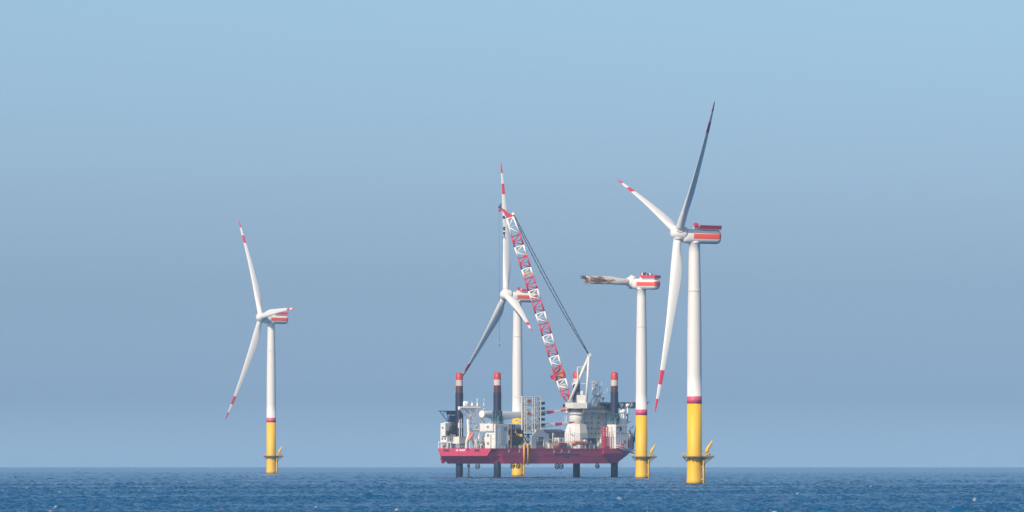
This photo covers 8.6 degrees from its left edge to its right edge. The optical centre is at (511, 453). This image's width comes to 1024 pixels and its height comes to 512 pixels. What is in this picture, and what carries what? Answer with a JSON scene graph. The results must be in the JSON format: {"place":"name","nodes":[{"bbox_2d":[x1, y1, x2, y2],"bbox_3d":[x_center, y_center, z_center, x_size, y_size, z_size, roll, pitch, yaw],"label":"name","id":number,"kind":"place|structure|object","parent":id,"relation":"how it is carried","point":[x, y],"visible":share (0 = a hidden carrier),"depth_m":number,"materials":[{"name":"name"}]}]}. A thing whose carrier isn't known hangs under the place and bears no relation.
{"place":"outdoors","nodes":[
{"label":"outdoors","id":0,"kind":"place"},
{"bbox_2d":[0,467,1023,511],"bbox_3d":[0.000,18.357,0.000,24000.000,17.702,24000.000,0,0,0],"label":"sea","id":1,"kind":"structure","parent":0,"point":[484,489],"depth_m":2008.87,"materials":[{"name":"liquid"}]},
{"bbox_2d":[225,220,294,472],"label":"wind turbine","id":2,"kind":"object","parent":1,"relation":"in","point":[271,318],"visible":0.98,"depth_m":4192.04,"materials":[{"name":"metal"}]},
{"bbox_2d":[463,165,536,475],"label":"wind turbine","id":3,"kind":"object","parent":1,"relation":"in","point":[516,298],"visible":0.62,"depth_m":3538.45,"materials":[{"name":"metal"}]},
{"bbox_2d":[438,371,647,477],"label":"jack up vessel","id":4,"kind":"object","parent":1,"relation":"in","point":[606,426],"visible":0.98,"depth_m":3248.29,"materials":[{"name":"red paint"}]},
{"bbox_2d":[468,432,474,440],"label":"rescue boat","id":5,"kind":"object","parent":4,"relation":"hanging from","point":[471,436],"visible":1,"depth_m":3232.97,"materials":[{"name":"plastic"}]},
{"bbox_2d":[508,425,522,447],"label":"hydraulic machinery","id":6,"kind":"object","parent":4,"relation":"on","point":[517,440],"visible":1,"depth_m":3244.05,"materials":[{"name":"metal"}]},
{"bbox_2d":[522,433,531,447],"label":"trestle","id":7,"kind":"object","parent":4,"relation":"on","point":[527,437],"visible":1,"depth_m":3257.19,"materials":[{"name":"grey metal"}]},
{"bbox_2d":[515,396,544,444],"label":"blade rack","id":8,"kind":"object","parent":4,"relation":"on","point":[538,404],"visible":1,"depth_m":3262.61,"materials":[{"name":"metal"}]},
{"bbox_2d":[479,410,565,419],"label":"turbine blade","id":9,"kind":"object","parent":8,"relation":"on","point":[505,414],"visible":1,"depth_m":3254.20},
{"bbox_2d":[488,422,573,431],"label":"turbine blade","id":10,"kind":"object","parent":8,"relation":"on","point":[545,426],"visible":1,"depth_m":3271.99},
{"bbox_2d":[536,439,542,447],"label":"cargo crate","id":11,"kind":"object","parent":4,"relation":"on","point":[539,443],"visible":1,"depth_m":3260.37,"materials":[{"name":"grey paint"}]},
{"bbox_2d":[531,430,548,447],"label":"portal frame","id":12,"kind":"object","parent":4,"relation":"on","point":[540,434],"visible":1,"depth_m":3258.49,"materials":[{"name":"grey paint"}]},
{"bbox_2d":[498,204,590,447],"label":"lattice crane","id":13,"kind":"object","parent":4,"relation":"on","point":[576,411],"visible":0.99,"depth_m":3313.88,"materials":[{"name":"red paint"}]},
{"bbox_2d":[548,443,557,447],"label":"container","id":14,"kind":"object","parent":4,"relation":"on","point":[550,445],"visible":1,"depth_m":3263.83,"materials":[{"name":"white metal"}]},
{"bbox_2d":[536,429,574,442],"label":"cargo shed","id":15,"kind":"structure","parent":4,"relation":"on","point":[559,433],"depth_m":3284.21,"materials":[{"name":"metal"}]},
{"bbox_2d":[553,438,564,442],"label":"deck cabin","id":16,"kind":"object","parent":4,"relation":"on","point":[560,440],"visible":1,"depth_m":3277.33,"materials":[{"name":"white metal"}]},
{"bbox_2d":[558,443,566,447],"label":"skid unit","id":17,"kind":"object","parent":4,"relation":"on","point":[562,444],"visible":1,"depth_m":3269.45,"materials":[{"name":"metal"}]},
{"bbox_2d":[571,440,587,447],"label":"lifeboat","id":18,"kind":"object","parent":4,"relation":"on","point":[583,443],"visible":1,"depth_m":3284.17,"materials":[{"name":"orange plastic"}]},
{"bbox_2d":[582,438,595,443],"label":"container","id":19,"kind":"object","parent":4,"relation":"on","point":[593,440],"visible":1,"depth_m":3302.80,"materials":[{"name":"grey metal"}]},
{"bbox_2d":[582,272,660,477],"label":"wind turbine","id":20,"kind":"object","parent":1,"relation":"in","point":[643,283],"visible":0.97,"depth_m":3185.14,"materials":[{"name":"metal"}]},
{"bbox_2d":[618,101,721,483],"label":"wind turbine","id":21,"kind":"object","parent":1,"relation":"in","point":[696,236],"visible":0.98,"depth_m":2497.05,"materials":[{"name":"metal"}]},
{"bbox_2d":[0,0,1023,466],"label":"sky","id":22,"kind":"structure","parent":0,"point":[861,173],"materials":[{"name":"blue"}]},
{"bbox_2d":[586,441,595,447],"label":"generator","id":23,"kind":"object","parent":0,"point":[590,445],"visible":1,"depth_m":3290.08,"materials":[{"name":"metal"}]}
]}

